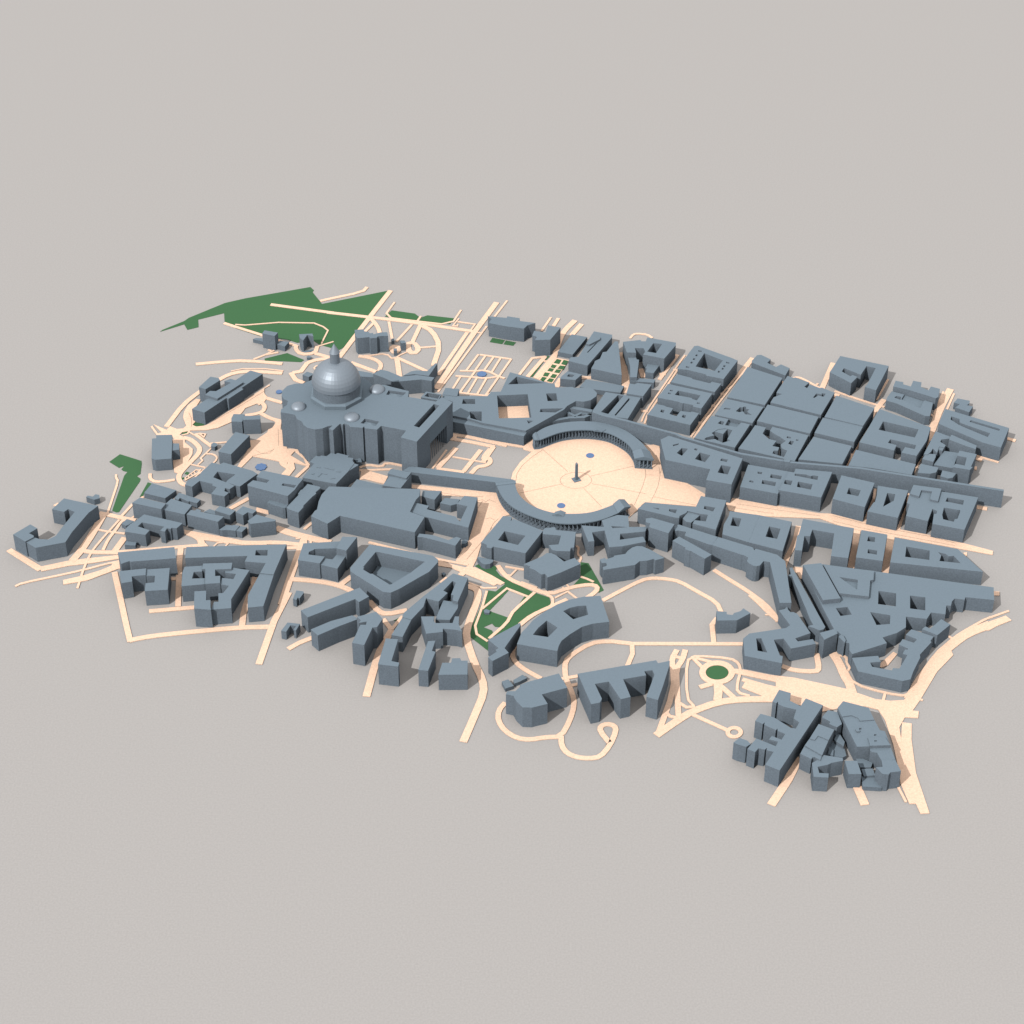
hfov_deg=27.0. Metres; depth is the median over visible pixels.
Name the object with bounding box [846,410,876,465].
road
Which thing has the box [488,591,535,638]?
road
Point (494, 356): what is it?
path
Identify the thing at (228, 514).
house
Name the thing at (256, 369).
path
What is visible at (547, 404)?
palace
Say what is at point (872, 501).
road
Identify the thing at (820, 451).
building
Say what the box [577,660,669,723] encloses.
building
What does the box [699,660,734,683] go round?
road
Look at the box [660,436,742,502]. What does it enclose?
building
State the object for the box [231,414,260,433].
building
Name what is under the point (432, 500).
house
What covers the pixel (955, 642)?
road
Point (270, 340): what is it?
house
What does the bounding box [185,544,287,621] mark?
building
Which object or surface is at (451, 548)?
building
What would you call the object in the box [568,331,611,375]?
building
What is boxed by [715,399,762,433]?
building
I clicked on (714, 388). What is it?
building
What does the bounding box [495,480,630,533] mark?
colonnade
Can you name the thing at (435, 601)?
building
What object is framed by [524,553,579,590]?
building
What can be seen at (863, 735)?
building
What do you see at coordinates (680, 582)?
road
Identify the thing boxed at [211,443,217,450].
hut
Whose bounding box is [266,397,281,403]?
road
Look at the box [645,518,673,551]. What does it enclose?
building
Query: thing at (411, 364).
road
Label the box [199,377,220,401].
house
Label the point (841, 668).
road
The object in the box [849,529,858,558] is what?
road
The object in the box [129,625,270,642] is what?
road
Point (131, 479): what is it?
lawn
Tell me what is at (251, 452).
plaza
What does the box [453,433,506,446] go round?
road
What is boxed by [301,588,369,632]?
building
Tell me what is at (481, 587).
path
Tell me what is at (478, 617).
path
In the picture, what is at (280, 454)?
plaza
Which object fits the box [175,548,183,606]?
road
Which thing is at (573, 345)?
building
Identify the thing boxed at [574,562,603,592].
lawn
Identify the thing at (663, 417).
building
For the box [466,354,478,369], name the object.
path
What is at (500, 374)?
path
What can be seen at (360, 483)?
hall
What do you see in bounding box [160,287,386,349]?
lawn
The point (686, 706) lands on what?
road
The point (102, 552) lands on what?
road
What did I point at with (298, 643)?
road
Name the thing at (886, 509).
building
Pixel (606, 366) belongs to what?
building
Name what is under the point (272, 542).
road
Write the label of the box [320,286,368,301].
road
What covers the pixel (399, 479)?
house
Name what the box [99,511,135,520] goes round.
road
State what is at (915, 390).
building
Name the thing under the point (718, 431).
building
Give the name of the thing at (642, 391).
building
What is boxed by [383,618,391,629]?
road
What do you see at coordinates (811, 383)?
road
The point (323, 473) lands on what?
building
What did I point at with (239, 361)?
road
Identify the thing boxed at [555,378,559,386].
road
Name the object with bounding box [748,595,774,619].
road
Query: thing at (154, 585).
building
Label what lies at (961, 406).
house
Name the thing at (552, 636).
building
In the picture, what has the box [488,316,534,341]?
building
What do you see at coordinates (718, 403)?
path
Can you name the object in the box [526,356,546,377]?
road
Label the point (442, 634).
building
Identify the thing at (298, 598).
shed
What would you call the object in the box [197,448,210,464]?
path
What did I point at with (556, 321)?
road
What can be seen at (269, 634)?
road
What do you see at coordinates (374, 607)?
road
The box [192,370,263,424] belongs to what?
palace
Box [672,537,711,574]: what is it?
building
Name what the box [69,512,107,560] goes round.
road
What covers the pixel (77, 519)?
building
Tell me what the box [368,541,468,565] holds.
road
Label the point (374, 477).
plaza
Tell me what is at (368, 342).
building
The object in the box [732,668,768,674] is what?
road
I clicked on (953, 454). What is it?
building
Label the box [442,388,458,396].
chapel
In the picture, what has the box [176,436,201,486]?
road
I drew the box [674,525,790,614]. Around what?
building
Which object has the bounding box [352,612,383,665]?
building
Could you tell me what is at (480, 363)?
path
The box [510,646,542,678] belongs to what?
road
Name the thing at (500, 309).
path
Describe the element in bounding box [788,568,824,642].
building
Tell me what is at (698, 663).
road
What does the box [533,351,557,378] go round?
road
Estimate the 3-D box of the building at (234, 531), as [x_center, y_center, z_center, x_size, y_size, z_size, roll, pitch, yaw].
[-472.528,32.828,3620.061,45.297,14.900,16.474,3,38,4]
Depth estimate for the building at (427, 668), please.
3321.96 m
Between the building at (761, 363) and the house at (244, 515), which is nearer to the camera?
the house at (244, 515)
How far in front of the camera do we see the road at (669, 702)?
3302.67 m
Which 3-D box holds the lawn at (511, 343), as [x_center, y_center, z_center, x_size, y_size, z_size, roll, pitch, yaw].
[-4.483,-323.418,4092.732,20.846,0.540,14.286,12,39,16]
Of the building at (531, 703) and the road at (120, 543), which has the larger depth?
the road at (120, 543)
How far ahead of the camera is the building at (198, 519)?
3621.64 m
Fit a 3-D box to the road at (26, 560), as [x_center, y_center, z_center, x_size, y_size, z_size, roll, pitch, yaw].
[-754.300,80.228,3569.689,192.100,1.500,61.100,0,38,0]
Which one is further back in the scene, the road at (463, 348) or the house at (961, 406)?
the road at (463, 348)
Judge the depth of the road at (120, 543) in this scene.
3601.16 m
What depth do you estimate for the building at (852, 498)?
3658.04 m
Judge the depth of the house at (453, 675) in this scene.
3308.06 m
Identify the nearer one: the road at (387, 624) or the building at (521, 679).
the building at (521, 679)
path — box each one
[15,561,114,586]
[76,519,119,588]
[98,529,124,534]
[107,474,118,512]
[194,453,217,476]
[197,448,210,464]
[213,542,228,545]
[231,368,283,371]
[235,322,328,343]
[253,352,278,359]
[364,351,406,358]
[385,302,461,324]
[432,450,446,468]
[437,326,487,391]
[452,377,460,387]
[452,456,485,463]
[455,375,496,378]
[457,321,475,329]
[459,371,475,391]
[459,392,489,395]
[460,370,504,378]
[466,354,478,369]
[467,378,477,392]
[468,582,496,588]
[474,591,487,641]
[475,356,485,369]
[476,378,486,394]
[479,354,510,359]
[482,587,527,608]
[483,357,494,369]
[485,359,511,395]
[491,358,501,371]
[494,300,507,316]
[505,566,523,570]
[538,358,568,383]
[541,317,551,331]
[554,591,576,598]
[575,545,581,561]
[580,576,594,581]
[640,355,685,421]
[644,355,686,423]
[685,657,693,704]
[690,375,738,436]
[691,655,749,695]
[693,374,741,437]
[834,390,884,407]
[838,654,850,670]
[845,657,933,696]
[876,379,888,400]
[897,787,906,802]
[909,616,990,694]
[933,391,943,413]
[946,393,954,409]
[971,610,1009,625]
[976,455,998,462]
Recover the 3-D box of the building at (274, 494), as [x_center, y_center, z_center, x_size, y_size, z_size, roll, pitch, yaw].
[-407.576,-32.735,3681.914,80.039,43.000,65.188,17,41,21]
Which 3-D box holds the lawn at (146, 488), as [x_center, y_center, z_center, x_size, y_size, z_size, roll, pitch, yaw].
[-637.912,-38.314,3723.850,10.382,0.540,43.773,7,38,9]
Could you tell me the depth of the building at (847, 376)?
3963.00 m
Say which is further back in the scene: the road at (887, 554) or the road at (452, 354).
the road at (452, 354)
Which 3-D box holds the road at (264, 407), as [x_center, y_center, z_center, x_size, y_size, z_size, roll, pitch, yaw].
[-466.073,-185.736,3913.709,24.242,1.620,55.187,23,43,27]
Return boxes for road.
[6,548,118,571]
[63,560,119,584]
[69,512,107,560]
[81,549,118,554]
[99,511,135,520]
[101,519,124,549]
[112,537,125,550]
[112,571,131,642]
[117,530,266,551]
[120,504,132,515]
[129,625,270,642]
[148,473,174,482]
[149,605,193,612]
[151,384,269,439]
[164,370,282,427]
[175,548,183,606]
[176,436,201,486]
[194,433,210,447]
[196,359,282,365]
[223,322,296,345]
[229,497,248,509]
[239,577,257,624]
[243,540,298,545]
[245,402,266,415]
[256,507,268,514]
[256,592,291,664]
[259,413,276,427]
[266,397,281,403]
[270,303,333,312]
[276,526,331,542]
[278,537,307,604]
[287,546,297,549]
[287,636,311,650]
[289,372,304,382]
[292,363,308,373]
[293,577,353,591]
[294,345,318,355]
[303,522,311,529]
[305,357,329,364]
[314,352,329,356]
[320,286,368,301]
[327,311,472,332]
[339,290,392,357]
[339,575,350,584]
[351,361,376,372]
[358,355,382,370]
[359,462,401,468]
[360,468,391,471]
[363,629,393,696]
[364,322,374,331]
[368,318,381,332]
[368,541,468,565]
[369,600,406,615]
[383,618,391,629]
[388,321,392,338]
[390,616,401,629]
[394,357,401,375]
[395,324,412,341]
[398,358,427,370]
[406,341,420,354]
[411,324,421,341]
[421,325,440,365]
[435,302,498,389]
[435,447,458,467]
[436,467,464,472]
[437,332,468,375]
[438,560,503,585]
[450,437,494,447]
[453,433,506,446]
[456,559,469,563]
[459,584,487,742]
[462,449,482,471]
[469,448,492,473]
[481,446,495,461]
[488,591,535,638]
[491,440,540,449]
[495,639,630,741]
[496,565,599,596]
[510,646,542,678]
[519,356,542,374]
[520,598,567,625]
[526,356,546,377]
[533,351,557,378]
[543,594,553,604]
[552,318,559,325]
[553,320,577,352]
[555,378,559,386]
[558,722,618,760]
[561,675,577,679]
[569,323,583,334]
[602,576,722,611]
[619,352,629,392]
[625,643,634,664]
[628,459,992,554]
[629,333,652,338]
[631,642,742,645]
[638,368,644,377]
[653,696,770,737]
[655,649,679,734]
[657,354,679,379]
[665,712,677,718]
[674,649,687,716]
[679,702,695,708]
[692,657,703,667]
[692,713,726,730]
[695,657,711,662]
[698,682,712,688]
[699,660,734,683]
[709,617,715,643]
[713,569,777,621]
[713,683,722,699]
[722,684,735,698]
[725,726,742,738]
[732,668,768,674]
[736,645,952,745]
[738,357,753,373]
[742,678,775,687]
[742,682,777,695]
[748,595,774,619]
[750,694,775,702]
[767,757,799,806]
[782,653,820,673]
[783,526,800,567]
[793,376,820,387]
[794,567,802,578]
[820,362,834,388]
[829,652,856,691]
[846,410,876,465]
[848,531,859,567]
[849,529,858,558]
[853,786,868,805]
[863,489,876,521]
[874,399,885,411]
[881,536,894,572]
[881,652,896,666]
[893,734,909,783]
[897,493,909,528]
[900,722,929,813]
[904,621,993,698]
[915,439,930,471]
[929,388,953,440]
[976,505,986,510]
[986,616,1010,630]
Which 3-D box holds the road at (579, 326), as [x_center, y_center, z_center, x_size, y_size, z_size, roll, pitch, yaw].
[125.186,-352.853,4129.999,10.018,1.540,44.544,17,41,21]
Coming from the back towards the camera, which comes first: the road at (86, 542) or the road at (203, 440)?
the road at (203, 440)
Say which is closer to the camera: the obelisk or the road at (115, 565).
the road at (115, 565)
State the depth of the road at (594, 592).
3513.34 m
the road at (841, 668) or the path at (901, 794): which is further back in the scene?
the road at (841, 668)
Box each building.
[13,498,99,561]
[86,494,99,504]
[118,547,177,575]
[119,568,171,605]
[125,514,183,546]
[132,498,191,525]
[144,483,176,502]
[152,435,179,470]
[181,563,250,627]
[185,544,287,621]
[187,509,224,534]
[218,432,250,464]
[219,525,247,537]
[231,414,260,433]
[247,470,303,518]
[248,514,276,537]
[298,537,357,581]
[299,334,313,352]
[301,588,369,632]
[302,453,358,494]
[311,615,357,650]
[350,545,437,608]
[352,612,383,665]
[355,329,388,353]
[358,363,437,393]
[378,638,399,686]
[391,574,467,651]
[411,496,477,540]
[417,534,460,558]
[418,641,435,686]
[421,616,461,648]
[481,516,542,566]
[488,316,534,341]
[488,623,520,676]
[506,673,566,726]
[513,675,526,685]
[517,596,608,666]
[532,325,560,355]
[542,527,575,560]
[558,334,586,358]
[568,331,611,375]
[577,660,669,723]
[580,380,623,394]
[581,515,646,557]
[591,341,621,384]
[623,337,675,380]
[626,383,651,407]
[630,378,654,388]
[637,496,725,536]
[645,364,658,378]
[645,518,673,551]
[647,404,698,435]
[657,384,711,420]
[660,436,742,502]
[670,374,720,403]
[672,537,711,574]
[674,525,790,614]
[677,346,737,391]
[694,416,749,451]
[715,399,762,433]
[715,608,749,633]
[722,511,791,558]
[727,367,781,410]
[732,738,750,762]
[738,425,807,461]
[739,465,831,511]
[742,607,815,675]
[746,690,822,786]
[751,355,789,380]
[757,405,818,443]
[770,376,833,425]
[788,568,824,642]
[793,519,853,566]
[798,437,851,465]
[799,710,845,791]
[801,563,993,666]
[814,396,873,452]
[828,356,888,402]
[831,475,874,521]
[837,701,900,790]
[843,761,860,787]
[848,450,915,474]
[851,619,949,692]
[855,530,886,571]
[856,759,881,790]
[858,409,930,464]
[866,486,907,530]
[885,391,932,424]
[889,537,982,584]
[893,381,939,409]
[904,485,977,542]
[917,464,955,481]
[922,432,976,483]
[937,409,1008,460]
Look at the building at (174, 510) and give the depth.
3640.91 m
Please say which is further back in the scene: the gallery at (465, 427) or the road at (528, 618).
the gallery at (465, 427)
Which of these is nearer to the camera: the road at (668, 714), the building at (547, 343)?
the road at (668, 714)
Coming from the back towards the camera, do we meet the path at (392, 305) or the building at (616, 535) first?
the path at (392, 305)
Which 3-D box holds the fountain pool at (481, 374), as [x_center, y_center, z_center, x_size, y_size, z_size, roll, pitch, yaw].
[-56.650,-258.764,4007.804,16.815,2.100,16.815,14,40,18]
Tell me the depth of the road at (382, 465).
3778.89 m
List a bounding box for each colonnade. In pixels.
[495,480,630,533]
[532,421,653,468]
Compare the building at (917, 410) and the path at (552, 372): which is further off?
the path at (552, 372)
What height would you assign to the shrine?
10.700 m
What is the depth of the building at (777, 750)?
3198.52 m
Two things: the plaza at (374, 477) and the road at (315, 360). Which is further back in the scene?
the road at (315, 360)
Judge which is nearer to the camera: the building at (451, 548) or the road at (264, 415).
the building at (451, 548)
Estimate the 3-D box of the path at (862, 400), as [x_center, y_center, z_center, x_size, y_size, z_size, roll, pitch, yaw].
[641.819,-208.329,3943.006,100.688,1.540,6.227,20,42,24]
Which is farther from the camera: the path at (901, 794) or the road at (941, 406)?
the road at (941, 406)
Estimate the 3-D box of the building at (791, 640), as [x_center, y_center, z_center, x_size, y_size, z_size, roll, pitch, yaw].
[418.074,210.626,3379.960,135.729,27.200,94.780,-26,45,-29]
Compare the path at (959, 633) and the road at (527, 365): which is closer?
the path at (959, 633)
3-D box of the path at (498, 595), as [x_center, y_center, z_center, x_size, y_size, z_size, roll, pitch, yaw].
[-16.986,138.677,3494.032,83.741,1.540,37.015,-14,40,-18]
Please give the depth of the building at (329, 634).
3390.67 m
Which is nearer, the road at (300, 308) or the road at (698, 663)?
the road at (698, 663)
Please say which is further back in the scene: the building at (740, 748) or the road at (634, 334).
the road at (634, 334)
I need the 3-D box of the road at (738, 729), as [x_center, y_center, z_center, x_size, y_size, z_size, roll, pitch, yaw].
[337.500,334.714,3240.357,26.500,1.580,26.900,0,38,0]
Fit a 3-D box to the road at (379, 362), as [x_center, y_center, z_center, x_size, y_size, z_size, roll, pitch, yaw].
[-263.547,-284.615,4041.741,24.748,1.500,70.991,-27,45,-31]
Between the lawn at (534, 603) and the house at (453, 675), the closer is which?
the house at (453, 675)
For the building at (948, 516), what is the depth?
3633.36 m
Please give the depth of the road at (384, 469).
3769.35 m
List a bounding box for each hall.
[311,486,424,548]
[351,479,382,487]
[421,392,441,401]
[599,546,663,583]
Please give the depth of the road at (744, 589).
3505.33 m
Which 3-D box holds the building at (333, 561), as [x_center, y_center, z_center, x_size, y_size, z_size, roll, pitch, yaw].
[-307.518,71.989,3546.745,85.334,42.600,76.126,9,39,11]
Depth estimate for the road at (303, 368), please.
4016.97 m
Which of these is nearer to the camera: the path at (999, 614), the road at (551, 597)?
the path at (999, 614)
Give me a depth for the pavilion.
4068.07 m
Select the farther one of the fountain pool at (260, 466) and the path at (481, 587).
the fountain pool at (260, 466)
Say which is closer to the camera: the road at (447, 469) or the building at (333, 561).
the building at (333, 561)
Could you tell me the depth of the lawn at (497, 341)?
4097.59 m
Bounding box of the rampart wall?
[592,411,1003,507]
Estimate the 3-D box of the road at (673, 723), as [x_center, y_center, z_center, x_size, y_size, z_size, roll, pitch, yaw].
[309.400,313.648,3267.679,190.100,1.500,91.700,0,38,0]
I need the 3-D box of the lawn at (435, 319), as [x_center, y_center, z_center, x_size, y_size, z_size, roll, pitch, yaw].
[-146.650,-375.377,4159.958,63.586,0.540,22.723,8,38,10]
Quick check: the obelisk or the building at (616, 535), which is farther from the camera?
the obelisk
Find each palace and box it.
[185,462,257,506]
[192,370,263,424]
[442,372,596,441]
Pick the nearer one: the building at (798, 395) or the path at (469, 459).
the path at (469, 459)
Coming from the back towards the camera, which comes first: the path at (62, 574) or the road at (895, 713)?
the path at (62, 574)
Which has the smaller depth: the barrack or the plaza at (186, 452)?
the plaza at (186, 452)
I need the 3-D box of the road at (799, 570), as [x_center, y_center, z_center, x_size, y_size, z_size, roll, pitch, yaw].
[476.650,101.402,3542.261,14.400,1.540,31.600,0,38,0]
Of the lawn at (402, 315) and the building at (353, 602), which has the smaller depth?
the building at (353, 602)
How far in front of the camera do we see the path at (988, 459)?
3793.03 m
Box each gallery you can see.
[403,467,512,492]
[453,418,526,445]
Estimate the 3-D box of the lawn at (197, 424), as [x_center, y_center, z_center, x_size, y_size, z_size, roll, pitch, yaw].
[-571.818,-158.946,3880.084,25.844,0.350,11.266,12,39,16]
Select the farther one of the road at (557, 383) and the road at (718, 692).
the road at (557, 383)
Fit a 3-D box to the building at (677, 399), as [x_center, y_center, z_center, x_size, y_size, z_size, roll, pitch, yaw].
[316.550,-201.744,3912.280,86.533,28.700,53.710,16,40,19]
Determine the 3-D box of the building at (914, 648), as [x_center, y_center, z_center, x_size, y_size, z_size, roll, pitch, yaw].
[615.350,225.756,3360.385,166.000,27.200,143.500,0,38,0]
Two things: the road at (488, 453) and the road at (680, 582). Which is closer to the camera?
the road at (680, 582)
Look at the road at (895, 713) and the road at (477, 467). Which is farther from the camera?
the road at (477, 467)
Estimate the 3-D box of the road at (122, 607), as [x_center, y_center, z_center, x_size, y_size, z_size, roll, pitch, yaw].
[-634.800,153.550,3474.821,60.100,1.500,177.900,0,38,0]
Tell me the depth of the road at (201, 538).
3607.53 m
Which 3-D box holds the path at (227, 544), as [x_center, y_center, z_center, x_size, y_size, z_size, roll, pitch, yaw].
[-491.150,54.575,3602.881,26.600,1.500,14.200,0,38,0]
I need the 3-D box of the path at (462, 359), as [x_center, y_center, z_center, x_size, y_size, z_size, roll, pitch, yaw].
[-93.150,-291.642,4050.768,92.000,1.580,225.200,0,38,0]
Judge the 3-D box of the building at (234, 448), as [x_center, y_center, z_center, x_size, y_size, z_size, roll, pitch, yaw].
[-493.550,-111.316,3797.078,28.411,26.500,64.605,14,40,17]
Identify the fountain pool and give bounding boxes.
[255,463,266,470]
[477,371,486,376]
[557,503,564,507]
[586,453,593,457]
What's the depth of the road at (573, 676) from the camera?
3337.36 m
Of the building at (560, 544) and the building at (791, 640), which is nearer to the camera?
the building at (791, 640)
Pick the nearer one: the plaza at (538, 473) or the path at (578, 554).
the path at (578, 554)
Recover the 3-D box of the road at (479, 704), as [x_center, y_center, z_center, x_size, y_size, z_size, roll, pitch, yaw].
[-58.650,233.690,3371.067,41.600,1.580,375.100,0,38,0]
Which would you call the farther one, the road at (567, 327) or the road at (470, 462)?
the road at (567, 327)
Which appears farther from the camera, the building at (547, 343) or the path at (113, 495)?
the building at (547, 343)
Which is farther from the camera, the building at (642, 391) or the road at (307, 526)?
the building at (642, 391)
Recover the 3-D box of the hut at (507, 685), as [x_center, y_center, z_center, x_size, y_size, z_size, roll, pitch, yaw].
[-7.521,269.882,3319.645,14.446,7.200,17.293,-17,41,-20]
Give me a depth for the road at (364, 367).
4024.84 m
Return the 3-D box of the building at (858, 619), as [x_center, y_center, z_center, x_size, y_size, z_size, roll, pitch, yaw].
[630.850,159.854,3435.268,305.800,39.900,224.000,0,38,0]
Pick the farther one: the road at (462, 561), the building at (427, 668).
the road at (462, 561)
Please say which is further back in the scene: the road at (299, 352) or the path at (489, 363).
the road at (299, 352)
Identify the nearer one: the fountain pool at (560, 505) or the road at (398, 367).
the fountain pool at (560, 505)
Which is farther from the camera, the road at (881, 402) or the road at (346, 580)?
the road at (881, 402)
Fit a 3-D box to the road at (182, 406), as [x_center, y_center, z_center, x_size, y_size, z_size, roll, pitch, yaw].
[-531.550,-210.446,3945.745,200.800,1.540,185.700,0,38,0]
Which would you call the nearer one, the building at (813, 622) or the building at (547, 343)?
the building at (813, 622)
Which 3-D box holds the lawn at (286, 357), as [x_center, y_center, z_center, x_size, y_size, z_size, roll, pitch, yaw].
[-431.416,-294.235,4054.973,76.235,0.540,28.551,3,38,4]
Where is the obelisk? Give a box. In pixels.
[571,462,580,482]
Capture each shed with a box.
[125,541,136,548]
[281,623,300,639]
[293,590,303,606]
[354,458,361,465]
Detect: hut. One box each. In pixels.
[121,519,133,528]
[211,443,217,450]
[461,540,467,547]
[502,679,513,691]
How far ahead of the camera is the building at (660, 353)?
4019.66 m
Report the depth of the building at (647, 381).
3967.64 m
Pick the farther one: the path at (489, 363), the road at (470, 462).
the path at (489, 363)
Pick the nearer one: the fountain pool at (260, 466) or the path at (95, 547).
the path at (95, 547)
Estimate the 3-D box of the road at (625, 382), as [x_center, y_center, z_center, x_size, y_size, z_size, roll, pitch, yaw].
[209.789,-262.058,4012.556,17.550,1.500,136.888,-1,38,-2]
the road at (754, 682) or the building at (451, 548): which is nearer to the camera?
the road at (754, 682)
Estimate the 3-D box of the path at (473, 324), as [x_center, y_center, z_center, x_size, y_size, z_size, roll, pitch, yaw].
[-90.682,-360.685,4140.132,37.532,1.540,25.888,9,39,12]
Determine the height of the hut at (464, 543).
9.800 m
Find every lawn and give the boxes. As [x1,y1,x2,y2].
[110,454,141,512]
[140,482,151,496]
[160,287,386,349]
[193,422,204,425]
[265,353,303,361]
[385,310,418,319]
[420,315,453,323]
[470,564,550,649]
[490,338,504,343]
[504,340,515,345]
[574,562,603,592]
[706,665,727,679]
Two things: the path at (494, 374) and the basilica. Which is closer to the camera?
the basilica
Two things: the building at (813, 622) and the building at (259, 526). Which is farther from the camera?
the building at (259, 526)
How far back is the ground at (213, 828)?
3730.14 m
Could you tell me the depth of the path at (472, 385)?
3977.39 m
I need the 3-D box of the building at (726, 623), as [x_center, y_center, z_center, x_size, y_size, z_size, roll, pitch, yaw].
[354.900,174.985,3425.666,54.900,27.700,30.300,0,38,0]
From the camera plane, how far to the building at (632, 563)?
3523.96 m
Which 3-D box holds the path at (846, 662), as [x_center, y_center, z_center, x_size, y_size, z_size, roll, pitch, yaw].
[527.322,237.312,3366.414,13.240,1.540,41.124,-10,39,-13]
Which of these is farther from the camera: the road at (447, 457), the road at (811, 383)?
the road at (811, 383)
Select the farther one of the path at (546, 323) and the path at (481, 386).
the path at (546, 323)
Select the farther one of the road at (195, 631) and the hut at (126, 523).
the hut at (126, 523)
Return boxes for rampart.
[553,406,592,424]
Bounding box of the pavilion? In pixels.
[400,340,405,350]
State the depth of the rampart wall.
3724.04 m
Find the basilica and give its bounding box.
[281,344,452,470]
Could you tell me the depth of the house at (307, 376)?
3985.47 m
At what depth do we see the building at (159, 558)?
3520.17 m
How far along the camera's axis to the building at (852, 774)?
3140.52 m
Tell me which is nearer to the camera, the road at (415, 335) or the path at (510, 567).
the path at (510, 567)
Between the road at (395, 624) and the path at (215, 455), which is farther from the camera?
the path at (215, 455)
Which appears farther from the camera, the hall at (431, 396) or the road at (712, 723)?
the hall at (431, 396)
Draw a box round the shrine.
[477,557,492,568]
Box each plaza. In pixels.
[173,439,192,472]
[238,430,286,467]
[260,416,309,477]
[360,471,387,483]
[389,345,400,353]
[412,485,509,575]
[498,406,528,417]
[511,439,659,517]
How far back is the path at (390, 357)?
4059.59 m
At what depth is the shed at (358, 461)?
3778.00 m
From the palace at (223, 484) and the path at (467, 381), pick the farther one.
the path at (467, 381)
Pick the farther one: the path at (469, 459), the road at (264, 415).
the road at (264, 415)
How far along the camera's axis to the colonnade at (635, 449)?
3827.77 m
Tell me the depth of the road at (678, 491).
3682.18 m
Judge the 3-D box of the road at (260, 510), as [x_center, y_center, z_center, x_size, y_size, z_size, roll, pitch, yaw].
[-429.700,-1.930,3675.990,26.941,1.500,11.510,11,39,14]
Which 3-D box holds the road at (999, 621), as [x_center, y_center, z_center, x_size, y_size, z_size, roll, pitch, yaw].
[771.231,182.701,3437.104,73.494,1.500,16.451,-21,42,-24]
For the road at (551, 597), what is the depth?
3491.18 m
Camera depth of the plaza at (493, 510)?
3666.71 m
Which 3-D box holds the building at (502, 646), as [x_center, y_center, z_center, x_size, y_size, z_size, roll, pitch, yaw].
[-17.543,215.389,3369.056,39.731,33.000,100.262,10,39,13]
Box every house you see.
[175,493,200,507]
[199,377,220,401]
[204,506,235,524]
[235,506,256,524]
[253,330,288,350]
[286,484,320,527]
[303,372,312,381]
[383,469,411,488]
[422,490,441,510]
[438,658,467,689]
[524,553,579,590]
[560,371,581,387]
[953,399,972,415]
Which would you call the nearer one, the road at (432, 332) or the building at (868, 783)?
the building at (868, 783)
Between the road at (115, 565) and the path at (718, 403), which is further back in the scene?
the path at (718, 403)
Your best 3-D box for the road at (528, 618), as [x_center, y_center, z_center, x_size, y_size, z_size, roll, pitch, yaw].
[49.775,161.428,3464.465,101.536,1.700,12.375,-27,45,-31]
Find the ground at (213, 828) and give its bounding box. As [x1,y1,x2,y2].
[0,0,1023,1023]
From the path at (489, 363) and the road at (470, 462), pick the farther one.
the path at (489, 363)
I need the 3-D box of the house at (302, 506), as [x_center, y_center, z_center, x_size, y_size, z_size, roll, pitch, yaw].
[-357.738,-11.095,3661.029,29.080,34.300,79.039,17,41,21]
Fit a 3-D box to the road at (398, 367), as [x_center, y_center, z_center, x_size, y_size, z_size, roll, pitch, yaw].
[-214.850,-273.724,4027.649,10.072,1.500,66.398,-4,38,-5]
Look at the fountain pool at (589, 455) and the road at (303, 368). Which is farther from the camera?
the road at (303, 368)
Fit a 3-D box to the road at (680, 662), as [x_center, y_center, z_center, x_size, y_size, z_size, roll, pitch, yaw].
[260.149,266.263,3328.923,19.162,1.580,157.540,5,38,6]
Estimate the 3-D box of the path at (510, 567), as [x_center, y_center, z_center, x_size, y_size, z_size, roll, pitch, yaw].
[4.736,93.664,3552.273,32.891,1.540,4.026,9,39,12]
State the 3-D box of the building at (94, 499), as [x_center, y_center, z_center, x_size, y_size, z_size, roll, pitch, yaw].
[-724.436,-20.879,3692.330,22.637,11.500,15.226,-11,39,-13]
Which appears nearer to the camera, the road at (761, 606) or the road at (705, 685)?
the road at (705, 685)
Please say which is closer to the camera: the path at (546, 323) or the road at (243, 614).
the road at (243, 614)
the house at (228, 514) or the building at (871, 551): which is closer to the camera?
the building at (871, 551)
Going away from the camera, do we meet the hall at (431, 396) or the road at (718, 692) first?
the road at (718, 692)
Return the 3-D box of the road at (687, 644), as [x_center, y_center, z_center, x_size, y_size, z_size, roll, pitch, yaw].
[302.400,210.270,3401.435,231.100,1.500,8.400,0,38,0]
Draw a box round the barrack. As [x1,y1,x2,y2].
[593,392,640,420]
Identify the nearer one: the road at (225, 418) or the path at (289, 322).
the road at (225, 418)
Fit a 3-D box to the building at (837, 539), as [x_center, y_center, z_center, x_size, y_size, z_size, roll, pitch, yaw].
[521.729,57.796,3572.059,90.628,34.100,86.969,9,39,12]
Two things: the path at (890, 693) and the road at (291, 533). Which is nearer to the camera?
the path at (890, 693)
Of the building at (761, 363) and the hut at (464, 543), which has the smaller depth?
the hut at (464, 543)
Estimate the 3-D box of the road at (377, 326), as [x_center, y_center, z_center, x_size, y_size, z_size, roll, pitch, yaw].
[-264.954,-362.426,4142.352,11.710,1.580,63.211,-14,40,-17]
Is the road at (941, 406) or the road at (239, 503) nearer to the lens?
the road at (239, 503)
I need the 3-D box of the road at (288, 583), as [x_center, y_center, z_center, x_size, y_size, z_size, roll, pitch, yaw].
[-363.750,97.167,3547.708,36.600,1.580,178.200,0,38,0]
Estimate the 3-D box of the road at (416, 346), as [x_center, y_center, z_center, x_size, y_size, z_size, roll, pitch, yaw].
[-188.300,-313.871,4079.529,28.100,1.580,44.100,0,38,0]
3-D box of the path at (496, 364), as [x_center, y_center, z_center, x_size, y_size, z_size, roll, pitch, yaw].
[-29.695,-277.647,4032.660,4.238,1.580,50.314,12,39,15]

